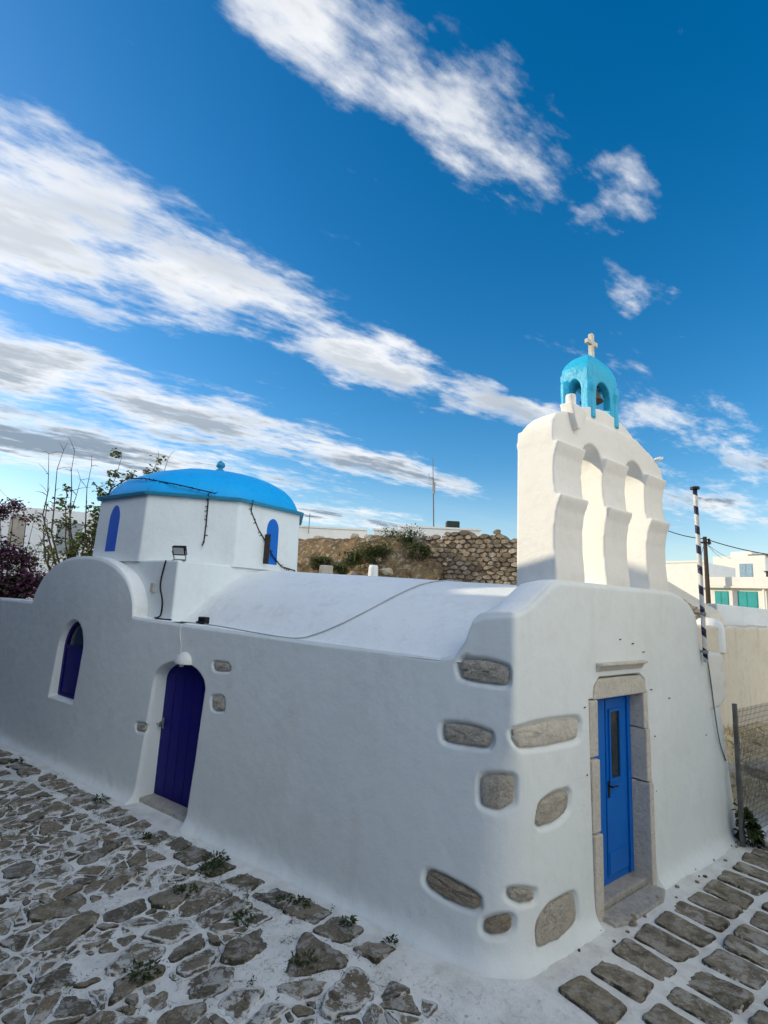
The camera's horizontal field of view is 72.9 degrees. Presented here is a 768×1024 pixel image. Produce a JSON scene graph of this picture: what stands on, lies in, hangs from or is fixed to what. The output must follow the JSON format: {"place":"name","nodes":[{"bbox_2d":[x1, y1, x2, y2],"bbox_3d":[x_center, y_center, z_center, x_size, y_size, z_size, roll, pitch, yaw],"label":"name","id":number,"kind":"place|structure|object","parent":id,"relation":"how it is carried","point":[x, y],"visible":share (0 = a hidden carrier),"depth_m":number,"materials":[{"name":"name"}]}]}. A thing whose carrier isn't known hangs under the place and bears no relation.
{"place":"outdoors","nodes":[
{"label":"outdoors","id":0,"kind":"place"},
{"bbox_2d":[297,535,444,579],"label":"earth bank","id":1,"kind":"structure","parent":0,"point":[400,563],"depth_m":16.51,"materials":[{"name":"brown soil"}]},
{"bbox_2d":[307,554,333,570],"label":"shrub","id":2,"kind":"object","parent":1,"relation":"on","point":[316,562],"visible":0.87,"depth_m":17.06,"materials":[{"name":"green plant"}]},
{"bbox_2d":[332,564,349,574],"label":"shrub","id":3,"kind":"object","parent":1,"relation":"on","point":[340,569],"visible":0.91,"depth_m":15.80,"materials":[{"name":"green plant"}]},
{"bbox_2d":[347,571,357,574],"bbox_3d":[-0.950,1.974,16.219,0.363,0.290,0.271,7,-10,-26],"label":"rock","id":4,"kind":"object","parent":1,"relation":"on","point":[353,573],"visible":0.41,"depth_m":16.12,"materials":[{"name":"brown stone"}]},
{"bbox_2d":[340,549,366,567],"bbox_3d":[-0.971,1.455,16.184,0.892,0.604,0.890,3,-9,0],"label":"shrub","id":5,"kind":"object","parent":1,"relation":"on","point":[354,558],"visible":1,"depth_m":16.00,"materials":[{"name":"green plant"}]},
{"bbox_2d":[350,533,358,538],"bbox_3d":[-1.009,0.881,17.922,0.313,0.285,0.329,3,-9,0],"label":"rock","id":6,"kind":"object","parent":1,"relation":"on","point":[353,535],"visible":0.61,"depth_m":17.81,"materials":[{"name":"beige stone"}]},
{"bbox_2d":[365,534,376,538],"bbox_3d":[-0.444,0.852,17.610,0.456,0.195,0.569,3,-9,0],"label":"rock","id":7,"kind":"object","parent":1,"relation":"on","point":[369,535],"visible":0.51,"depth_m":17.44,"materials":[{"name":"brown stone"}]},
{"bbox_2d":[366,537,376,542],"bbox_3d":[-0.413,0.940,17.177,0.426,0.190,0.305,3,-9,0],"label":"rock","id":8,"kind":"object","parent":1,"relation":"on","point":[370,538],"visible":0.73,"depth_m":17.07,"materials":[{"name":"brown stone"}]},
{"bbox_2d":[353,537,395,563],"bbox_3d":[-0.216,1.240,16.448,1.683,0.887,1.358,3,-9,0],"label":"shrub","id":9,"kind":"object","parent":1,"relation":"on","point":[377,551],"visible":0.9,"depth_m":16.26,"materials":[{"name":"green plant"}]},
{"bbox_2d":[379,568,392,574],"bbox_3d":[0.070,1.820,15.778,0.446,0.268,0.325,3,-9,0],"label":"rock","id":10,"kind":"object","parent":1,"relation":"on","point":[386,571],"visible":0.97,"depth_m":15.66,"materials":[{"name":"beige stone"}]},
{"bbox_2d":[375,523,431,549],"bbox_3d":[0.668,0.886,16.747,1.950,1.074,0.878,3,-9,0],"label":"shrub","id":11,"kind":"object","parent":1,"relation":"on","point":[407,539],"visible":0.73,"depth_m":16.73,"materials":[{"name":"green plant"}]},
{"bbox_2d":[407,541,432,559],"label":"shrub","id":12,"kind":"object","parent":1,"relation":"on","point":[423,552],"visible":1,"depth_m":15.99,"materials":[{"name":"green plant"}]},
{"bbox_2d":[412,529,516,584],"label":"ruined wall","id":13,"kind":"structure","parent":1,"relation":"on","point":[465,556],"depth_m":15.58,"materials":[{"name":"beige stone"}]},
{"bbox_2d":[0,721,767,1023],"bbox_3d":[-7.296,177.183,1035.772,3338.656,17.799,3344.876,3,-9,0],"label":"ground","id":14,"kind":"structure","parent":0,"point":[457,994],"depth_m":4.41,"materials":[{"name":"grey stone"}]},
{"bbox_2d":[0,497,63,598],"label":"bougainvillea","id":15,"kind":"object","parent":14,"relation":"on","point":[24,588],"visible":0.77,"depth_m":12.30,"materials":[{"name":"purple plant"}]},
{"bbox_2d":[0,503,98,598],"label":"white house","id":16,"kind":"structure","parent":14,"relation":"on","point":[18,529],"depth_m":21.73,"materials":[{"name":"white paint"}]},
{"bbox_2d":[7,515,26,546],"bbox_3d":[-15.197,0.780,21.523,0.600,1.300,0.047,5,-10,-15],"label":"window","id":17,"kind":"structure","parent":16,"relation":"in","point":[17,529],"depth_m":21.51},
{"bbox_2d":[55,522,82,554],"bbox_3d":[-13.355,1.127,21.997,0.950,1.350,0.047,5,-10,-15],"label":"window","id":18,"kind":"structure","parent":16,"relation":"in","point":[62,533],"depth_m":21.96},
{"bbox_2d":[9,436,172,594],"bbox_3d":[-8.476,1.367,14.385,3.831,7.273,3.075,3,-9,0],"label":"young tree","id":19,"kind":"object","parent":14,"relation":"on","point":[83,539],"visible":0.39,"depth_m":14.54,"materials":[{"name":"green plant"}]},
{"bbox_2d":[92,793,109,802],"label":"weed","id":20,"kind":"object","parent":14,"relation":"on","point":[95,799],"visible":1,"depth_m":7.28,"materials":[{"name":"green plant"}]},
{"bbox_2d":[201,849,229,864],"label":"weed","id":21,"kind":"object","parent":14,"relation":"on","point":[222,858],"visible":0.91,"depth_m":5.87,"materials":[{"name":"green plant"}]},
{"bbox_2d":[299,525,366,539],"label":"house","id":22,"kind":"structure","parent":14,"relation":"on","point":[334,532],"depth_m":34.20,"materials":[{"name":"white paint"}]},
{"bbox_2d":[0,333,738,979],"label":"chapel","id":23,"kind":"structure","parent":14,"relation":"on","point":[526,775],"depth_m":6.02,"materials":[{"name":"paint"}]},
{"bbox_2d":[57,622,82,698],"bbox_3d":[-5.489,2.620,9.270,0.860,1.320,0.060,-4,-11,34],"label":"window","id":24,"kind":"structure","parent":23,"relation":"in","point":[73,647],"depth_m":9.33,"materials":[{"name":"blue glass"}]},
{"bbox_2d":[150,583,155,591],"bbox_3d":[-3.777,1.234,8.505,0.090,0.150,0.055,-4,-11,34],"label":"junction box","id":25,"kind":"object","parent":23,"relation":"attached to","point":[152,587],"visible":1,"depth_m":8.48,"materials":[{"name":"grey plastic"}]},
{"bbox_2d":[106,478,216,495],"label":"string lights","id":26,"kind":"object","parent":23,"relation":"attached to","point":[159,482],"visible":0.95,"depth_m":9.32,"materials":[{"name":"black plastic"}]},
{"bbox_2d":[154,560,171,620],"bbox_3d":[-3.413,1.198,8.078,0.142,0.927,0.754,9,-11,-35],"label":"cable","id":27,"kind":"object","parent":23,"relation":"on","point":[162,596],"visible":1,"depth_m":8.28,"materials":[{"name":"black plastic"}]},
{"bbox_2d":[172,545,186,561],"bbox_3d":[-3.304,0.670,8.397,0.263,0.255,0.105,1,-10,11],"label":"floodlight","id":28,"kind":"object","parent":23,"relation":"attached to","point":[179,550],"visible":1,"depth_m":8.38,"materials":[{"name":"black plastic"}]},
{"bbox_2d":[154,664,204,807],"bbox_3d":[-2.841,3.113,7.361,1.153,1.885,0.141,-4,-11,34],"label":"navy door","id":29,"kind":"structure","parent":23,"relation":"in","point":[185,686],"depth_m":7.42,"materials":[{"name":"paint"}]},
{"bbox_2d":[174,652,191,666],"bbox_3d":[-2.843,2.077,7.336,0.380,0.210,0.150,-4,-11,34],"label":"door lamp","id":30,"kind":"object","parent":23,"relation":"attached to","point":[182,659],"visible":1,"depth_m":7.27,"materials":[{"name":"white glass"}]},
{"bbox_2d":[196,617,209,624],"bbox_3d":[-2.608,1.564,7.497,0.200,0.105,0.110,-4,-11,34],"label":"spotlight","id":31,"kind":"object","parent":23,"relation":"on","point":[203,620],"visible":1,"depth_m":7.46,"materials":[{"name":"black plastic"}]},
{"bbox_2d":[202,493,209,545],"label":"string lights","id":32,"kind":"object","parent":23,"relation":"attached to","point":[206,519],"visible":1,"depth_m":9.17,"materials":[{"name":"black plastic"}]},
{"bbox_2d":[249,500,294,571],"bbox_3d":[-2.121,0.484,9.915,0.126,1.238,1.291,-4,-11,35],"label":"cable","id":33,"kind":"object","parent":23,"relation":"attached to","point":[264,540],"visible":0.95,"depth_m":9.72,"materials":[{"name":"black plastic"}]},
{"bbox_2d":[181,580,461,638],"bbox_3d":[-0.735,1.269,7.162,4.376,0.865,1.440,3,-9,-4],"label":"cable","id":34,"kind":"object","parent":23,"relation":"on","point":[329,628],"visible":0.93,"depth_m":6.73,"materials":[{"name":"black rubber"}]},
{"bbox_2d":[319,565,332,573],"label":"stone block","id":35,"kind":"structure","parent":23,"relation":"on","point":[326,569],"depth_m":13.56,"materials":[{"name":"beige stone"}]},
{"bbox_2d":[368,565,377,575],"bbox_3d":[-0.273,1.534,13.123,0.260,0.400,0.253,3,-9,0],"label":"chimney pot","id":36,"kind":"object","parent":23,"relation":"on","point":[373,570],"visible":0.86,"depth_m":13.03,"materials":[{"name":"white paint"}]},
{"bbox_2d":[580,386,603,404],"bbox_3d":[2.629,-1.521,6.590,0.482,0.302,0.278,5,-10,-10],"label":"bell","id":37,"kind":"object","parent":23,"relation":"hanging from","point":[599,399],"visible":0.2,"depth_m":6.55,"materials":[{"name":"brown metal"}]},
{"bbox_2d":[593,695,633,885],"bbox_3d":[2.482,3.036,5.754,1.000,1.975,0.116,10,-12,-37],"label":"front door","id":38,"kind":"structure","parent":23,"relation":"in","point":[614,732],"depth_m":5.85,"materials":[{"name":"blue paint"}]},
{"bbox_2d":[690,486,708,662],"bbox_3d":[4.392,0.848,7.289,0.167,2.436,0.170,-5,-12,39],"label":"flagpole","id":39,"kind":"object","parent":23,"relation":"attached to","point":[704,650],"visible":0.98,"depth_m":7.25,"materials":[{"name":"metal"}]},
{"bbox_2d":[707,663,726,760],"bbox_3d":[4.612,2.370,7.256,0.533,2.156,0.033,10,-12,-36],"label":"cable","id":40,"kind":"object","parent":23,"relation":"attached to","point":[714,712],"visible":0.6,"depth_m":7.16,"materials":[{"name":"black rubber"}]},
{"bbox_2d":[0,749,767,1023],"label":"paving stones","id":41,"kind":"object","parent":14,"relation":"on","point":[598,1004],"visible":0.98,"depth_m":4.56,"materials":[{"name":"grey stone"}]},
{"bbox_2d":[4,757,23,763],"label":"weed","id":42,"kind":"object","parent":41,"relation":"on","point":[17,761],"visible":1,"depth_m":8.67,"materials":[{"name":"green plant"}]},
{"bbox_2d":[122,958,161,986],"bbox_3d":[-1.889,3.590,4.064,0.301,0.072,0.286,7,-10,-23],"label":"weed","id":43,"kind":"object","parent":41,"relation":"on","point":[144,976],"visible":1,"depth_m":4.08,"materials":[{"name":"green plant"}]},
{"bbox_2d":[133,830,154,841],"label":"weed","id":44,"kind":"object","parent":41,"relation":"on","point":[147,836],"visible":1,"depth_m":6.30,"materials":[{"name":"green plant"}]},
{"bbox_2d":[171,881,202,899],"bbox_3d":[-1.968,3.780,5.221,0.283,0.066,0.267,-2,-11,28],"label":"weed","id":45,"kind":"object","parent":41,"relation":"on","point":[181,887],"visible":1,"depth_m":5.21,"materials":[{"name":"green plant"}]},
{"bbox_2d":[1,761,377,1023],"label":"moss","id":46,"kind":"object","parent":41,"relation":"on","point":[200,911],"visible":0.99,"depth_m":5.15,"materials":[{"name":"green plant"}]},
{"bbox_2d":[193,858,228,879],"bbox_3d":[-1.870,3.844,5.615,0.345,0.078,0.358,11,-12,-40],"label":"weed","id":47,"kind":"object","parent":41,"relation":"on","point":[220,865],"visible":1,"depth_m":5.64,"materials":[{"name":"green plant"}]},
{"bbox_2d":[232,909,256,927],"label":"weed","id":48,"kind":"object","parent":41,"relation":"on","point":[237,915],"visible":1,"depth_m":4.82,"materials":[{"name":"green plant"}]},
{"bbox_2d":[270,894,292,909],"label":"weed","id":49,"kind":"object","parent":41,"relation":"on","point":[283,897],"visible":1,"depth_m":5.13,"materials":[{"name":"green plant"}]},
{"bbox_2d":[292,894,310,908],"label":"weed","id":50,"kind":"object","parent":41,"relation":"on","point":[299,901],"visible":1,"depth_m":5.09,"materials":[{"name":"green plant"}]},
{"bbox_2d":[287,948,318,967],"bbox_3d":[-0.667,3.696,4.318,0.258,0.066,0.256,3,-9,0],"label":"weed","id":51,"kind":"object","parent":41,"relation":"on","point":[297,961],"visible":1,"depth_m":4.30,"materials":[{"name":"green plant"}]},
{"bbox_2d":[339,915,358,930],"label":"weed","id":52,"kind":"object","parent":41,"relation":"on","point":[352,919],"visible":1,"depth_m":4.79,"materials":[{"name":"green plant"}]},
{"bbox_2d":[380,934,398,947],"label":"weed","id":53,"kind":"object","parent":14,"relation":"on","point":[391,939],"visible":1,"depth_m":4.59,"materials":[{"name":"green plant"}]},
{"bbox_2d":[373,528,406,537],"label":"house","id":54,"kind":"structure","parent":14,"relation":"on","point":[376,531],"depth_m":31.19,"materials":[{"name":"white paint"}]},
{"bbox_2d":[398,525,481,538],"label":"house","id":55,"kind":"structure","parent":14,"relation":"on","point":[428,531],"depth_m":33.26,"materials":[{"name":"white paint"}]},
{"bbox_2d":[428,458,434,526],"bbox_3d":[3.124,-0.969,34.139,0.543,5.268,0.121,3,-9,0],"label":"radio mast","id":56,"kind":"object","parent":55,"relation":"on","point":[433,494],"visible":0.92,"depth_m":34.13,"materials":[{"name":"metal"}]},
{"bbox_2d":[445,521,459,527],"bbox_3d":[4.490,0.941,34.089,0.850,0.620,0.700,3,-9,0],"label":"water tank","id":57,"kind":"object","parent":55,"relation":"on","point":[455,524],"visible":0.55,"depth_m":33.76,"materials":[{"name":"black metal"}]},
{"bbox_2d":[629,918,637,925],"bbox_3d":[2.410,3.982,5.038,0.078,0.070,0.068,3,-9,0],"label":"pebble","id":58,"kind":"object","parent":14,"relation":"on","point":[632,922],"visible":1,"depth_m":5.02,"materials":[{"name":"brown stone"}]},
{"bbox_2d":[668,582,725,624],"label":"wall","id":59,"kind":"structure","parent":14,"relation":"on","point":[693,602],"depth_m":13.74,"materials":[{"name":"beige paint"}]},
{"bbox_2d":[666,560,735,598],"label":"white house","id":60,"kind":"structure","parent":14,"relation":"on","point":[683,575],"depth_m":33.07,"materials":[{"name":"white paint"}]},
{"bbox_2d":[701,537,710,603],"bbox_3d":[16.122,3.048,25.953,0.500,3.652,0.265,3,-9,0],"label":"utility pole","id":61,"kind":"object","parent":14,"relation":"on","point":[707,579],"visible":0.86,"depth_m":25.95,"materials":[{"name":"brown wood"}]},
{"bbox_2d":[707,539,767,554],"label":"wire","id":62,"kind":"object","parent":61,"relation":"attached to","point":[738,548],"visible":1,"depth_m":25.21,"materials":[{"name":"black plastic"}]},
{"bbox_2d":[697,624,767,728],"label":"retaining wall","id":63,"kind":"structure","parent":14,"relation":"on","point":[744,668],"depth_m":12.77,"materials":[{"name":"beige paint"}]},
{"bbox_2d":[696,617,725,652],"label":"pipe","id":64,"kind":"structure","parent":63,"relation":"attached to","point":[718,624],"depth_m":12.34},
{"bbox_2d":[707,603,767,625],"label":"parapet wall","id":65,"kind":"structure","parent":63,"relation":"on","point":[736,615],"depth_m":14.61,"materials":[{"name":"white paint"}]},
{"bbox_2d":[697,571,767,608],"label":"white house","id":66,"kind":"structure","parent":14,"relation":"on","point":[751,592],"depth_m":25.40,"materials":[{"name":"white paint"}]},
{"bbox_2d":[715,591,728,604],"bbox_3d":[16.926,4.323,26.043,0.047,0.720,0.620,10,-12,-37],"label":"window","id":67,"kind":"structure","parent":66,"relation":"in","point":[721,597],"depth_m":26.03,"materials":[{"name":"teal wood"}]},
{"bbox_2d":[737,591,758,607],"bbox_3d":[17.613,4.233,25.169,0.047,0.780,0.850,10,-12,-37],"label":"window","id":68,"kind":"structure","parent":66,"relation":"in","point":[745,598],"depth_m":25.15,"materials":[{"name":"teal wood"}]},
{"bbox_2d":[728,764,744,791],"bbox_3d":[5.898,4.688,9.174,0.709,0.528,0.705,3,-9,0],"label":"rock","id":69,"kind":"object","parent":14,"relation":"on","point":[732,771],"visible":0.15,"depth_m":8.90,"materials":[{"name":"beige stone"}]},
{"bbox_2d":[713,551,767,576],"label":"white house","id":70,"kind":"structure","parent":14,"relation":"on","point":[747,564],"depth_m":38.39,"materials":[{"name":"white paint"}]},
{"bbox_2d":[739,564,752,576],"bbox_3d":[26.684,4.308,38.303,0.047,1.000,0.850,10,-12,-37],"label":"window","id":71,"kind":"structure","parent":70,"relation":"in","point":[746,570],"depth_m":38.28,"materials":[{"name":"blue wood"}]},
{"bbox_2d":[732,802,765,850],"bbox_3d":[4.852,4.202,6.951,0.454,0.672,0.381,-6,-13,44],"label":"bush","id":72,"kind":"object","parent":14,"relation":"on","point":[754,830],"visible":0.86,"depth_m":6.89,"materials":[{"name":"green plant"}]},
{"bbox_2d":[732,702,767,847],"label":"wire fence","id":73,"kind":"object","parent":14,"relation":"on","point":[739,781],"visible":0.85,"depth_m":7.25,"materials":[{"name":"metal"}]},
{"bbox_2d":[744,759,767,779],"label":"rock","id":74,"kind":"object","parent":14,"relation":"on","point":[761,770],"visible":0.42,"depth_m":9.61,"materials":[{"name":"grey stone"}]},
{"bbox_2d":[761,830,767,848],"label":"rock","id":75,"kind":"object","parent":14,"relation":"on","point":[766,841],"visible":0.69,"depth_m":6.85,"materials":[{"name":"grey stone"}]},
{"bbox_2d":[0,0,767,563],"label":"sky","id":76,"kind":"structure","parent":0,"point":[323,252],"materials":[{"name":"blue"}]},
{"bbox_2d":[723,723,767,813],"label":"dry grass","id":77,"kind":"structure","parent":0,"point":[728,727],"depth_m":10.70,"materials":[{"name":"brown plant"}]}
]}

